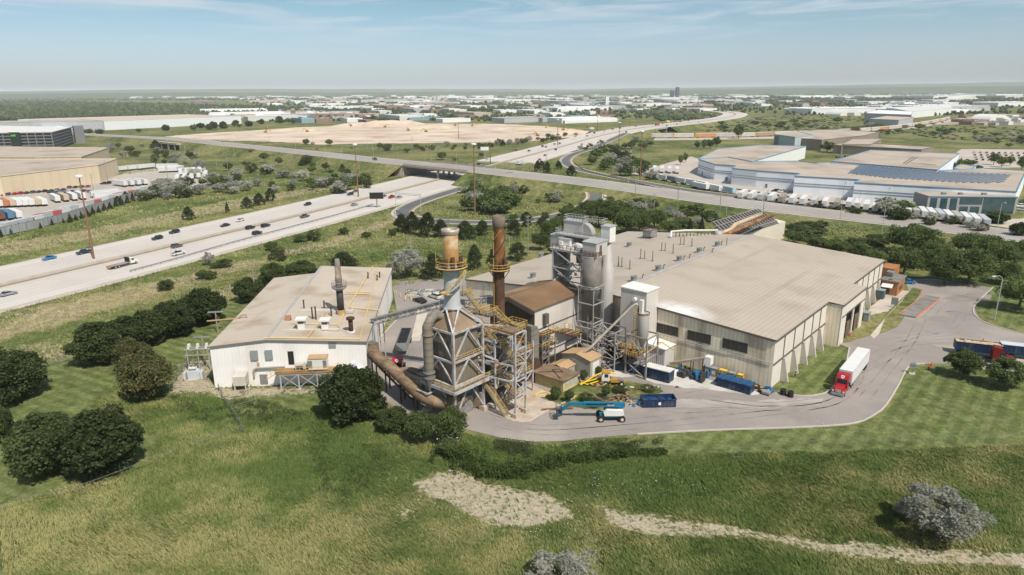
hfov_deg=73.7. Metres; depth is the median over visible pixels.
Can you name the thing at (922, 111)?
white factory
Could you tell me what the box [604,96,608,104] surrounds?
white tower
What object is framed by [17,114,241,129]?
long white warehouse
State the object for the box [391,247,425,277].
silver olive tree
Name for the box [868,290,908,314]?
gravel apron
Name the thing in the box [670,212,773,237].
roof pipework
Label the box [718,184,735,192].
box trailer
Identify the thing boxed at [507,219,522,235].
pine tree
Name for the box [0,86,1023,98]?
hills
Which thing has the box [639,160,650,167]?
leafy tree
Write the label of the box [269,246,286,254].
wild shrub
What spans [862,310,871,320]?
dumpster
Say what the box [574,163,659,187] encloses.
guardrail
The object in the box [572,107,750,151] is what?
freeway embankment
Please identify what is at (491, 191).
leafy tree
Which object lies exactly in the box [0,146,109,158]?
warehouse roof
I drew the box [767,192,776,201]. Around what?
box trailer
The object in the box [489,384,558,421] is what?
gravel patch
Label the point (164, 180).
silver olive tree
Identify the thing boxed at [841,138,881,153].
brown factory wing
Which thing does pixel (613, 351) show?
pipe racks
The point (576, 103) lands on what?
industrial building
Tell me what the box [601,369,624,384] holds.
yard tractor
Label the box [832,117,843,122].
leafy tree
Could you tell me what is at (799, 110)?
industrial building
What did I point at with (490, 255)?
pine tree
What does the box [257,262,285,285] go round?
dense tree
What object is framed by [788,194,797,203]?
box trailer
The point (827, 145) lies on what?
leafy tree
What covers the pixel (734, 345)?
window
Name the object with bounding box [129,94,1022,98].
distant sheds
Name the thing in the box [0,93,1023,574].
ground
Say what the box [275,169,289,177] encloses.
silver olive tree
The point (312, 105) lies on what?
industrial building
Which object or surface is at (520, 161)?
box truck
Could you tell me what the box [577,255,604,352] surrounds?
silo
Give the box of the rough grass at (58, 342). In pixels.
[0,255,1023,406]
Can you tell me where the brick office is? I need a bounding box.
[880,263,906,295]
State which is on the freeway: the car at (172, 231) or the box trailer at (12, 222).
the car at (172, 231)
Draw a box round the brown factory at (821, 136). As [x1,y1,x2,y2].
[774,129,878,150]
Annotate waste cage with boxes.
[717,368,728,375]
[736,372,744,378]
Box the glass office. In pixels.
[913,192,1017,213]
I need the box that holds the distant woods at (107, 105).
[0,100,338,120]
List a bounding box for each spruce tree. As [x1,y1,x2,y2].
[67,213,73,222]
[90,206,95,214]
[101,203,107,210]
[118,196,123,204]
[687,218,692,228]
[698,215,704,228]
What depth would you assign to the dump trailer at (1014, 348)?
156.93 m
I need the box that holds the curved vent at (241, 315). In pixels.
[207,314,247,321]
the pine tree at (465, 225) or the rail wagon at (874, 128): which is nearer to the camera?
the pine tree at (465, 225)
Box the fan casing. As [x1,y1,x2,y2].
[521,324,540,381]
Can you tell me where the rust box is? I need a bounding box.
[284,315,291,320]
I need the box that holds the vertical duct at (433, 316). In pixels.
[417,310,444,394]
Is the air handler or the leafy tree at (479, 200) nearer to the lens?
the air handler
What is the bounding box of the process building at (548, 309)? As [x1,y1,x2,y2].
[485,279,582,366]
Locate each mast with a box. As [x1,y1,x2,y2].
[74,175,94,258]
[352,144,358,196]
[471,143,475,214]
[639,130,643,179]
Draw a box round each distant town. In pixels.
[239,95,764,102]
[245,96,740,102]
[263,95,777,102]
[275,96,705,101]
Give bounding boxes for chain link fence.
[1,426,241,504]
[168,346,196,392]
[218,384,243,431]
[231,388,312,411]
[637,434,1006,451]
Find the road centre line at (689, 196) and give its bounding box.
[110,135,1023,236]
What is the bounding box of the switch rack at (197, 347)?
[184,343,210,369]
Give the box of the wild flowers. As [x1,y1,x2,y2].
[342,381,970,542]
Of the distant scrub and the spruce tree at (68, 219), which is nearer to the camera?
the spruce tree at (68, 219)
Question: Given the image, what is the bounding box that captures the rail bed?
[654,118,965,139]
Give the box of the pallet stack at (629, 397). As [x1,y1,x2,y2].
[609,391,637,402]
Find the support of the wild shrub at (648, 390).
on the plant yard at (855, 407)
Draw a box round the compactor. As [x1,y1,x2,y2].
[875,288,886,298]
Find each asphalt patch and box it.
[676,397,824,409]
[932,344,1023,361]
[945,293,991,301]
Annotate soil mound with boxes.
[268,128,325,130]
[334,122,395,125]
[365,120,424,124]
[404,125,460,128]
[488,127,535,129]
[550,130,592,134]
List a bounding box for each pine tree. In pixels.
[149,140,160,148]
[181,206,196,219]
[224,202,229,212]
[240,196,253,207]
[251,192,265,205]
[263,188,275,201]
[298,160,304,165]
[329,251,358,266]
[393,214,405,231]
[404,211,421,233]
[417,212,435,236]
[418,253,442,278]
[432,218,446,236]
[456,220,476,238]
[464,244,482,269]
[474,220,488,234]
[487,247,492,260]
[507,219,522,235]
[507,242,527,260]
[519,211,533,220]
[534,160,541,171]
[542,161,551,173]
[555,160,562,168]
[566,165,576,175]
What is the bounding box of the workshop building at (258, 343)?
[207,266,392,390]
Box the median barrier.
[0,106,733,285]
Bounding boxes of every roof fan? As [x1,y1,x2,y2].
[529,272,536,278]
[538,252,543,257]
[630,275,637,281]
[654,265,661,270]
[676,255,682,261]
[696,247,701,252]
[714,241,720,246]
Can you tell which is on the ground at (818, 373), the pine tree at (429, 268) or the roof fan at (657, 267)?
the pine tree at (429, 268)
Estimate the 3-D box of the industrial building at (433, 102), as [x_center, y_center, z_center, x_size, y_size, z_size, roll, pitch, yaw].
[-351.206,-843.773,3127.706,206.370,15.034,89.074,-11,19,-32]
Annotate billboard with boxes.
[369,192,383,207]
[480,147,488,155]
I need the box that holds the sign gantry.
[395,192,420,205]
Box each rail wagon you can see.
[651,133,672,137]
[673,133,693,137]
[694,133,715,137]
[716,133,736,136]
[737,132,755,136]
[755,132,773,136]
[861,127,870,130]
[871,127,880,130]
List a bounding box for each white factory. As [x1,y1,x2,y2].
[864,110,912,119]
[887,105,951,117]
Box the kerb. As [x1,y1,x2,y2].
[381,287,1023,434]
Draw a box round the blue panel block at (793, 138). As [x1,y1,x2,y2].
[773,131,813,145]
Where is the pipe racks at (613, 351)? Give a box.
[582,322,635,371]
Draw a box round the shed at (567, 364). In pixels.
[552,359,574,370]
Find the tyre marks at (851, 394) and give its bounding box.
[412,292,979,434]
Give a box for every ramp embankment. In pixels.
[503,175,611,205]
[559,133,744,199]
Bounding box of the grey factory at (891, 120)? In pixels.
[868,116,913,125]
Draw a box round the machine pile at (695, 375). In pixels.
[676,364,709,382]
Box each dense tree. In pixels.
[0,346,49,405]
[0,405,15,438]
[0,411,77,481]
[43,402,145,480]
[60,320,123,363]
[111,315,146,343]
[111,336,150,364]
[113,344,174,401]
[124,309,169,345]
[150,300,195,336]
[162,124,169,130]
[175,287,227,324]
[196,123,204,127]
[204,124,212,129]
[209,121,217,127]
[218,121,226,127]
[230,277,264,301]
[245,121,252,125]
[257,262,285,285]
[284,259,317,275]
[315,363,387,423]
[376,405,407,433]
[885,207,912,219]
[985,210,1011,223]
[1008,222,1023,235]
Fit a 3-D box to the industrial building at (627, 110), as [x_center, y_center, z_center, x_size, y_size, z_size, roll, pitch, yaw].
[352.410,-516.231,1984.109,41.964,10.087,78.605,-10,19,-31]
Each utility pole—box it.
[193,335,210,363]
[207,311,224,332]
[407,237,412,276]
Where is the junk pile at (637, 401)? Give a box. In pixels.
[620,399,641,406]
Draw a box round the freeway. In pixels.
[0,110,747,308]
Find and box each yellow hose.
[535,391,576,398]
[579,375,614,383]
[580,372,615,385]
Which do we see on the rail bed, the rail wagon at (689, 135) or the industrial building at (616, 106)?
the rail wagon at (689, 135)
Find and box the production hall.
[465,231,885,386]
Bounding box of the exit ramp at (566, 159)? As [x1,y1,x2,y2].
[561,133,818,207]
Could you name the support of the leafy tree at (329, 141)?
on the ground at (818, 373)
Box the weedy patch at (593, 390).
[540,377,662,409]
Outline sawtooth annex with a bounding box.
[711,208,784,239]
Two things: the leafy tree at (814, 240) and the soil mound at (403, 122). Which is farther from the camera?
the soil mound at (403, 122)
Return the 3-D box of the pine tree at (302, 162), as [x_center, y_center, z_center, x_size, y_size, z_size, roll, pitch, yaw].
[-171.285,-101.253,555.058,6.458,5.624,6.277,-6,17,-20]
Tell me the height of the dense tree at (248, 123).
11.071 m
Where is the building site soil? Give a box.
[164,123,583,144]
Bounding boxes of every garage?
[0,125,85,146]
[562,347,601,376]
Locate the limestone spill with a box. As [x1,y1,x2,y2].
[605,368,759,394]
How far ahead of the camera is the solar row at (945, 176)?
398.51 m
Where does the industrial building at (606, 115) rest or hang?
on the ground at (818, 373)
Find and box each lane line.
[1,122,693,288]
[3,119,715,286]
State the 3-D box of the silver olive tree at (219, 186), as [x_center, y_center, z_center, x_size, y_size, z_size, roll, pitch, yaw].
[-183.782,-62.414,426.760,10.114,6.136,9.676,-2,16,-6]
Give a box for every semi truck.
[390,356,405,378]
[831,371,853,396]
[979,344,1013,361]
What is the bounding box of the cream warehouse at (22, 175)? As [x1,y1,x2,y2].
[0,158,118,195]
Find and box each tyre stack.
[780,388,786,395]
[787,390,793,397]
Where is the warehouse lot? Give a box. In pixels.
[632,156,1023,227]
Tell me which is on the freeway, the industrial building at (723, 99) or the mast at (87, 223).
the mast at (87, 223)
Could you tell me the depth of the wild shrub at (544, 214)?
331.07 m
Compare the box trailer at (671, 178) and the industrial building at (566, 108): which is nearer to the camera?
the box trailer at (671, 178)
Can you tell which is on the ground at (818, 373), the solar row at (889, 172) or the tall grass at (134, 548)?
the tall grass at (134, 548)
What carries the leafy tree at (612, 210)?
on the ground at (818, 373)
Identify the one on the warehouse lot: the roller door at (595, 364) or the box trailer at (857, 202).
the box trailer at (857, 202)
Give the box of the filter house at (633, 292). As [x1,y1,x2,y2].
[619,281,659,360]
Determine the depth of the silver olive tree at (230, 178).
466.63 m
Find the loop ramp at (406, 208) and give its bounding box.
[394,172,603,223]
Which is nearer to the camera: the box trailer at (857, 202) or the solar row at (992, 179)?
the box trailer at (857, 202)
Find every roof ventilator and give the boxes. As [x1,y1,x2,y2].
[295,316,307,329]
[319,317,330,330]
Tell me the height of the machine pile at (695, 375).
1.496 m
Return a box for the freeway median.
[0,110,735,287]
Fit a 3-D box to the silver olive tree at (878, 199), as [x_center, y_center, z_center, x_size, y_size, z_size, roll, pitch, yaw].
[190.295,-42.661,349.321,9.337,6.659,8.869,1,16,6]
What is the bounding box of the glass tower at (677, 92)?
[675,87,679,96]
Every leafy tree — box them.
[84,129,92,132]
[124,146,134,151]
[157,279,174,287]
[184,150,193,158]
[189,124,197,129]
[195,269,207,277]
[198,178,206,183]
[203,270,216,277]
[206,176,219,183]
[207,262,219,268]
[216,258,232,266]
[222,162,232,170]
[258,152,269,160]
[263,241,277,248]
[292,234,307,241]
[302,139,309,144]
[302,155,312,163]
[305,177,314,183]
[307,166,316,170]
[307,182,317,189]
[321,162,329,168]
[325,139,332,145]
[326,177,339,184]
[333,186,340,193]
[338,227,348,234]
[340,178,355,186]
[351,176,360,184]
[358,173,372,184]
[358,398,382,418]
[361,232,371,236]
[404,410,435,441]
[431,403,468,437]
[437,151,446,157]
[437,437,458,454]
[459,197,476,210]
[472,197,486,210]
[475,183,488,190]
[482,192,502,200]
[482,198,502,214]
[486,190,500,194]
[493,185,510,191]
[499,202,513,213]
[500,188,512,192]
[501,192,515,203]
[508,195,520,206]
[531,231,549,249]
[538,217,561,237]
[543,241,551,251]
[549,385,560,399]
[551,216,565,230]
[559,205,572,212]
[561,207,585,218]
[564,389,573,400]
[575,199,591,217]
[580,370,587,379]
[586,197,608,225]
[587,155,597,164]
[589,148,604,156]
[595,366,601,373]
[598,144,607,152]
[598,162,611,169]
[599,157,613,167]
[600,198,627,223]
[601,384,611,396]
[612,208,640,231]
[616,199,631,208]
[619,164,632,175]
[627,141,635,148]
[630,205,645,213]
[634,158,643,163]
[635,209,652,231]
[637,142,646,146]
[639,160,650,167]
[646,209,667,228]
[657,220,681,231]
[674,217,694,227]
[678,155,683,164]
[683,152,687,159]
[692,203,705,211]
[697,211,712,219]
[701,139,707,149]
[706,139,714,146]
[712,136,721,146]
[733,124,745,138]
[783,231,804,242]
[787,226,810,233]
[790,224,813,229]
[798,228,823,237]
[800,221,817,227]
[802,233,825,245]
[812,227,828,233]
[814,220,829,227]
[819,140,835,151]
[824,237,850,251]
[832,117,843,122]
[845,237,865,244]
[845,244,868,255]
[850,243,872,248]
[865,234,892,245]
[865,249,887,258]
[879,201,899,209]
[883,246,927,274]
[885,223,944,249]
[895,199,914,207]
[914,124,924,127]
[915,238,947,250]
[919,240,957,259]
[924,255,968,284]
[942,347,988,377]
[944,247,1000,284]
[948,232,997,249]
[956,158,964,165]
[964,159,977,164]
[971,235,1023,268]
[983,355,1023,387]
[989,152,999,164]
[989,262,1023,278]
[992,274,1023,309]
[996,155,1008,166]
[1004,239,1023,266]
[1007,156,1015,163]
[1017,156,1023,169]
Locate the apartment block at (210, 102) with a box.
[205,101,215,103]
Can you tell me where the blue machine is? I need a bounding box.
[762,386,773,395]
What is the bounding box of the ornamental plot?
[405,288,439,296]
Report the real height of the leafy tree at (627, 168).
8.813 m
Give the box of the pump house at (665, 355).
[645,337,675,365]
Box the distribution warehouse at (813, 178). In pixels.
[698,157,1023,202]
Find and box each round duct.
[367,340,467,411]
[401,367,435,394]
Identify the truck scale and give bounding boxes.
[899,295,940,317]
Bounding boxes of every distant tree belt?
[0,93,1023,100]
[251,97,748,120]
[256,114,565,122]
[262,107,396,112]
[320,100,710,105]
[385,104,594,110]
[629,108,715,119]
[654,113,716,120]
[682,98,1023,105]
[711,96,1023,114]
[934,108,977,115]
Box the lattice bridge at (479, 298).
[440,295,492,307]
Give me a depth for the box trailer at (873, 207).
342.01 m
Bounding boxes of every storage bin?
[703,365,711,374]
[710,366,718,376]
[728,370,736,376]
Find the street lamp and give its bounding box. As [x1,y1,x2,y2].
[992,276,1002,319]
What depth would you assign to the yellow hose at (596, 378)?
146.13 m
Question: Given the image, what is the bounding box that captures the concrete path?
[412,310,426,340]
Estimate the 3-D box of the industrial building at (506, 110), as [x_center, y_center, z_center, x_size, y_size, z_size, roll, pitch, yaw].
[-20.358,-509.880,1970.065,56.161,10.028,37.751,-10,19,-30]
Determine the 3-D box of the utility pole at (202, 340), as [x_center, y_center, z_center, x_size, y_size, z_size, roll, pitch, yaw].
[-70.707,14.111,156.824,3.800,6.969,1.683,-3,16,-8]
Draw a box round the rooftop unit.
[642,226,656,238]
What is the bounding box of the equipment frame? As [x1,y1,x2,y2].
[460,285,533,409]
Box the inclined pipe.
[571,303,638,361]
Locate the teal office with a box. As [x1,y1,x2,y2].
[954,164,975,168]
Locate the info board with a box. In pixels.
[891,297,898,307]
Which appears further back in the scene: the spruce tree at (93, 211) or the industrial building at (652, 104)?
the industrial building at (652, 104)
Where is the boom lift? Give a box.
[556,401,625,422]
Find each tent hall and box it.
[825,109,860,115]
[946,96,977,100]
[971,114,1008,120]
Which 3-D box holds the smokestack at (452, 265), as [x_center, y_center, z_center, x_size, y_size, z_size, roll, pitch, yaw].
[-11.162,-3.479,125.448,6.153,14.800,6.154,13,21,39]
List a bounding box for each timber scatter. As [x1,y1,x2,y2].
[594,397,624,401]
[613,385,678,389]
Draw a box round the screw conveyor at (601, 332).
[576,325,625,338]
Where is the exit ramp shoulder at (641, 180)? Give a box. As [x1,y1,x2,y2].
[559,133,809,205]
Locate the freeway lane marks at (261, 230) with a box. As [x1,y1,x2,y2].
[2,112,739,292]
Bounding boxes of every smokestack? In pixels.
[435,227,466,308]
[488,215,510,326]
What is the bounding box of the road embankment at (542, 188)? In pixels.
[72,134,832,219]
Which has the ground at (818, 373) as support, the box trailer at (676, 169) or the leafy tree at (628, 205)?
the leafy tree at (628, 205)
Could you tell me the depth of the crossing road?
387.02 m
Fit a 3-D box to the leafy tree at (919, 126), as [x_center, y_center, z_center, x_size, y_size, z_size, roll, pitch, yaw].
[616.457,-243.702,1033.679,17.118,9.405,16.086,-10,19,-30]
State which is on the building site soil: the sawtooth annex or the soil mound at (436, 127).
the soil mound at (436, 127)
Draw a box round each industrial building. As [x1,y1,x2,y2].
[200,108,266,111]
[208,111,283,114]
[233,114,254,117]
[243,115,306,120]
[253,110,306,112]
[265,103,282,104]
[281,113,336,114]
[288,101,306,103]
[291,117,318,122]
[294,113,354,117]
[300,101,316,103]
[305,103,346,104]
[305,104,340,106]
[314,116,348,117]
[315,117,331,122]
[316,106,372,108]
[327,110,358,112]
[340,117,362,122]
[343,113,382,117]
[355,113,373,117]
[358,119,375,121]
[367,110,391,113]
[368,105,410,108]
[379,113,424,120]
[398,107,429,111]
[404,105,433,107]
[408,116,443,120]
[409,101,442,102]
[411,102,459,103]
[422,113,437,115]
[436,117,470,122]
[438,108,459,111]
[449,105,486,107]
[451,111,493,116]
[454,114,475,117]
[492,116,544,122]
[493,109,516,112]
[508,106,533,108]
[517,114,544,116]
[518,109,545,113]
[525,104,537,106]
[534,100,566,103]
[538,112,564,116]
[539,116,547,121]
[542,105,608,111]
[548,101,598,103]
[548,116,609,123]
[560,102,589,105]
[562,115,587,116]
[565,104,592,105]
[572,104,621,108]
[585,111,595,113]
[587,110,609,113]
[588,114,615,116]
[610,117,618,121]
[611,104,641,107]
[619,108,642,111]
[632,102,671,105]
[657,105,669,109]
[661,104,692,105]
[664,100,706,103]
[677,103,713,105]
[682,105,714,107]
[688,107,716,111]
[704,100,728,102]
[707,99,741,100]
[745,103,771,105]
[789,107,888,113]
[797,103,809,106]
[821,99,856,101]
[854,101,903,103]
[866,105,891,106]
[876,100,917,101]
[892,104,988,106]
[893,102,915,104]
[898,103,941,104]
[915,101,958,103]
[922,99,951,101]
[952,105,990,110]
[952,109,981,113]
[958,114,967,117]
[959,121,974,124]
[972,101,1023,106]
[975,121,991,125]
[987,120,1012,124]
[988,122,998,125]
[1006,114,1018,117]
[1011,117,1022,122]
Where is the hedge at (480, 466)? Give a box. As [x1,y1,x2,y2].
[428,436,668,479]
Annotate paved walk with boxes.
[871,297,904,337]
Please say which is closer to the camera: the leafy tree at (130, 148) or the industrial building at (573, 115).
the leafy tree at (130, 148)
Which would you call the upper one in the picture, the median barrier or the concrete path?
the median barrier
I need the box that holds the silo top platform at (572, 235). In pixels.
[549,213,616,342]
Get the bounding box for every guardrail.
[129,204,372,271]
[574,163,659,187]
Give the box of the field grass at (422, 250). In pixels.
[0,167,977,262]
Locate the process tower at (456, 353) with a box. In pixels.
[420,305,493,414]
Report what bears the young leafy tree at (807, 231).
on the ground at (818, 373)
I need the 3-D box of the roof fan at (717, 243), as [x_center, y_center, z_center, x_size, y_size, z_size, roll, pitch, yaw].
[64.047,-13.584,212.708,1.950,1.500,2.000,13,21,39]
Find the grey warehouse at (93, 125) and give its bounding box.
[0,119,103,130]
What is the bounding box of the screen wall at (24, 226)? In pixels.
[0,191,135,234]
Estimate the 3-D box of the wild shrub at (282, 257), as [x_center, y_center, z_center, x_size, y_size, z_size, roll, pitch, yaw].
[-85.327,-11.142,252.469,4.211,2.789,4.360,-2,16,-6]
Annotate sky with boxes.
[0,0,1023,91]
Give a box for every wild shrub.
[132,150,140,156]
[137,192,150,200]
[145,185,162,196]
[150,153,159,158]
[156,280,172,290]
[160,149,169,155]
[171,185,190,197]
[179,175,195,185]
[230,174,241,180]
[244,162,257,172]
[259,165,270,173]
[266,253,276,259]
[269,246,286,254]
[275,157,282,163]
[276,254,286,260]
[286,183,295,189]
[307,229,321,239]
[360,178,372,187]
[389,228,396,234]
[461,187,477,197]
[505,216,513,225]
[517,185,529,192]
[541,212,550,217]
[544,193,554,201]
[576,392,594,400]
[586,397,602,407]
[611,144,623,154]
[611,385,629,394]
[617,149,631,157]
[631,198,645,202]
[636,167,646,175]
[639,383,657,392]
[641,164,649,170]
[648,199,659,207]
[680,210,691,216]
[712,215,720,221]
[785,222,803,231]
[813,201,823,207]
[846,206,858,212]
[853,208,863,213]
[939,129,951,134]
[943,215,959,223]
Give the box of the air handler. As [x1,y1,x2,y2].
[307,354,328,369]
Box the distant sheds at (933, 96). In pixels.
[175,93,1022,98]
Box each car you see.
[0,290,17,296]
[41,255,56,259]
[75,249,90,254]
[151,235,163,239]
[169,228,179,233]
[170,243,182,247]
[170,250,185,255]
[245,225,254,229]
[251,230,261,234]
[260,223,270,227]
[412,297,426,303]
[428,292,441,299]
[905,278,915,283]
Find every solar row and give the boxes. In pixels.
[849,167,882,171]
[850,167,887,172]
[852,168,889,173]
[858,168,896,173]
[861,168,900,174]
[867,169,904,174]
[869,169,910,175]
[876,169,914,175]
[879,170,920,176]
[884,170,924,177]
[888,171,928,177]
[895,170,940,177]
[899,171,943,178]
[905,171,948,178]
[911,172,953,179]
[917,172,960,179]
[924,172,967,179]
[929,172,973,180]
[936,173,978,180]
[941,173,986,181]
[948,173,993,181]
[955,173,999,181]
[964,174,1004,181]
[970,174,1010,182]
[977,176,1008,182]
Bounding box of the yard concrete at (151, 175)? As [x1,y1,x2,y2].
[0,166,211,226]
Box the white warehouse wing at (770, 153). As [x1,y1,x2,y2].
[699,145,805,161]
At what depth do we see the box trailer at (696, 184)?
426.27 m
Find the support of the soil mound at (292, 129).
on the building site soil
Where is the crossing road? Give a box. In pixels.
[72,133,1023,240]
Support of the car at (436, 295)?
on the plant yard at (855, 407)
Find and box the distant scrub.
[706,113,1023,142]
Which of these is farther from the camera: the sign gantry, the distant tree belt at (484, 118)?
the distant tree belt at (484, 118)
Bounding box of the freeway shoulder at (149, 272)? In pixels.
[0,152,571,312]
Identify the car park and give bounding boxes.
[956,149,1023,167]
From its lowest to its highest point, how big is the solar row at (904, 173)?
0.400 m
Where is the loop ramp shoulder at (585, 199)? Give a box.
[391,173,606,224]
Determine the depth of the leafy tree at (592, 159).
568.21 m
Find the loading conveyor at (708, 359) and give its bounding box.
[669,355,713,371]
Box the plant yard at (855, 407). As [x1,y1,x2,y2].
[371,279,1023,441]
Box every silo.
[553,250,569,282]
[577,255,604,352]
[598,243,613,344]
[621,299,673,379]
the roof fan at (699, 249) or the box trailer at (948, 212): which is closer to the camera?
the roof fan at (699, 249)
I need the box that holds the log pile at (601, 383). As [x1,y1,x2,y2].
[589,381,610,386]
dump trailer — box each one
[396,327,411,351]
[953,338,1005,353]
[999,341,1023,357]
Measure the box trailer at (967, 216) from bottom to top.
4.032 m
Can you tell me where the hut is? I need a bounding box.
[534,363,579,391]
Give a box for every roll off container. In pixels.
[626,359,644,373]
[640,393,676,406]
[642,362,674,382]
[714,373,755,394]
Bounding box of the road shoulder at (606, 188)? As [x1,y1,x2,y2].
[73,133,1018,241]
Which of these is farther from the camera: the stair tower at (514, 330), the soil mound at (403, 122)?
the soil mound at (403, 122)
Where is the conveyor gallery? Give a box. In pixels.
[370,299,443,356]
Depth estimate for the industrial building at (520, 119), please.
1344.08 m
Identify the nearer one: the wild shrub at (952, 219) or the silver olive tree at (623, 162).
the wild shrub at (952, 219)
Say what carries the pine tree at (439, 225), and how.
on the ground at (818, 373)
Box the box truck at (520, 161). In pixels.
[516,159,523,164]
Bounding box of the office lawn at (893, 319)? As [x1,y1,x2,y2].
[879,287,921,333]
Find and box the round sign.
[908,362,916,374]
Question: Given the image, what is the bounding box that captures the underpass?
[158,141,180,149]
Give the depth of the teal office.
499.89 m
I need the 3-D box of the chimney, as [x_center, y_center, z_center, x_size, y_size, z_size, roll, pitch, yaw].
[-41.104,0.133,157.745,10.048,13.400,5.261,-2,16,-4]
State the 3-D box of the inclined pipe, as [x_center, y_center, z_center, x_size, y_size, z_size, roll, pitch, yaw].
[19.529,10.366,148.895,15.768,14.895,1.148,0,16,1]
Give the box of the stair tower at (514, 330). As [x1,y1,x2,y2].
[466,289,528,418]
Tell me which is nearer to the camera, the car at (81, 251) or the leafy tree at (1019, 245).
the leafy tree at (1019, 245)
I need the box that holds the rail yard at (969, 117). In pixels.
[936,115,1023,124]
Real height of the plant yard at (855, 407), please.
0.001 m
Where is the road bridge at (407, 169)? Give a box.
[394,161,497,177]
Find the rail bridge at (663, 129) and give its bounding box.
[621,126,667,131]
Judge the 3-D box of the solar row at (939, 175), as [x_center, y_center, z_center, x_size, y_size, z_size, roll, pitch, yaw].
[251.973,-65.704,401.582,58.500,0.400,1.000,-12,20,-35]
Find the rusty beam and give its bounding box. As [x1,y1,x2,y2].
[541,406,573,409]
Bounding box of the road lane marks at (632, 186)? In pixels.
[154,138,1017,239]
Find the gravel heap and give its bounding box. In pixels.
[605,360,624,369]
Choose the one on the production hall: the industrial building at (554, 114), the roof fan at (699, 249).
the roof fan at (699, 249)
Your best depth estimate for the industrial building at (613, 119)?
1358.16 m
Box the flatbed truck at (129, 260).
[106,257,137,268]
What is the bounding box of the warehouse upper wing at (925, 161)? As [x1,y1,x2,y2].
[831,150,958,171]
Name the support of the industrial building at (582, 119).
on the ground at (818, 373)
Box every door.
[259,374,267,384]
[287,351,294,364]
[592,360,598,375]
[844,320,849,337]
[852,313,857,330]
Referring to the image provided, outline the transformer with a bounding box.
[183,366,205,381]
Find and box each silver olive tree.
[104,143,114,151]
[116,151,126,156]
[132,189,142,196]
[142,189,156,198]
[148,178,167,186]
[151,183,168,194]
[157,178,172,186]
[158,186,173,193]
[161,192,171,198]
[169,180,184,186]
[172,152,183,156]
[179,157,189,163]
[186,168,201,177]
[191,159,205,167]
[192,184,206,194]
[200,252,214,263]
[204,172,219,184]
[208,183,223,191]
[222,175,233,180]
[222,181,237,192]
[229,167,242,174]
[229,186,239,193]
[238,179,250,188]
[252,178,262,184]
[261,164,274,173]
[270,185,280,191]
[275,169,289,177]
[287,178,297,184]
[294,169,308,180]
[314,176,327,187]
[329,181,347,193]
[338,173,348,178]
[346,173,357,178]
[384,262,401,279]
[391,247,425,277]
[458,187,467,192]
[465,189,480,198]
[468,192,483,198]
[508,183,518,191]
[522,547,599,574]
[549,193,561,202]
[601,154,615,161]
[613,163,622,175]
[620,156,633,165]
[625,166,637,175]
[632,201,648,210]
[645,200,653,207]
[646,169,658,179]
[663,206,675,210]
[664,209,674,215]
[673,211,686,219]
[692,216,704,226]
[874,197,887,201]
[874,198,901,214]
[893,499,919,520]
[900,481,997,544]
[910,212,920,218]
[925,212,941,220]
[962,220,977,227]
[970,223,988,230]
[981,137,993,140]
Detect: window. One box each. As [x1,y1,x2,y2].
[656,323,678,336]
[687,330,711,344]
[722,338,747,353]
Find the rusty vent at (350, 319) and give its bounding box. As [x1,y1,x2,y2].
[346,316,354,332]
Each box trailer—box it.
[0,197,9,207]
[0,208,14,219]
[0,211,5,220]
[0,217,32,226]
[5,197,15,207]
[7,208,22,218]
[10,197,22,206]
[11,214,43,220]
[17,197,28,206]
[21,212,52,217]
[23,196,34,206]
[30,196,40,206]
[33,209,61,215]
[35,196,47,205]
[41,207,70,212]
[48,193,60,202]
[52,205,78,210]
[57,192,68,201]
[59,203,86,207]
[65,191,77,200]
[67,201,93,205]
[74,190,85,199]
[79,199,101,202]
[86,197,108,200]
[89,188,118,196]
[92,190,122,197]
[111,179,127,186]
[118,165,128,170]
[118,179,134,185]
[125,178,141,185]
[127,164,139,170]
[132,178,147,184]
[136,163,154,169]
[173,165,183,171]
[644,172,657,178]
[654,173,666,179]
[662,174,675,182]
[671,176,685,183]
[675,166,678,173]
[681,177,695,183]
[691,181,709,189]
[706,183,722,191]
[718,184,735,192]
[737,189,747,198]
[747,190,757,199]
[757,191,766,200]
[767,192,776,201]
[778,193,786,202]
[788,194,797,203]
[799,195,807,204]
[810,196,818,206]
[821,197,829,207]
[833,198,840,209]
[839,347,870,384]
[845,197,852,208]
[854,198,861,207]
[863,200,870,211]
[872,202,878,212]
[912,206,919,215]
[918,206,928,218]
[926,207,936,219]
[934,208,945,220]
[942,209,954,222]
[951,210,963,223]
[959,211,972,221]
[968,212,981,224]
[977,214,991,227]
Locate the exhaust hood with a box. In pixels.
[294,361,306,369]
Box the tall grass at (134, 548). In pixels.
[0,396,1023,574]
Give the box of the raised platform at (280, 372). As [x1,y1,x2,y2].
[266,362,337,390]
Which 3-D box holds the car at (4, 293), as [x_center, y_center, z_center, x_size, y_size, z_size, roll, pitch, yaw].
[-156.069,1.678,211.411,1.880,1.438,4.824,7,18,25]
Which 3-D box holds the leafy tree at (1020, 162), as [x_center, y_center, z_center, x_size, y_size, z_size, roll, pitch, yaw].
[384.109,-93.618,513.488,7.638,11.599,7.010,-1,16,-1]
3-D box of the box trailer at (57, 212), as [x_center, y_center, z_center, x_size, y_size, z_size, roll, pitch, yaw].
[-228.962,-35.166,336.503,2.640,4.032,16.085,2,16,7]
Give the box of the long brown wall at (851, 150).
[833,142,932,154]

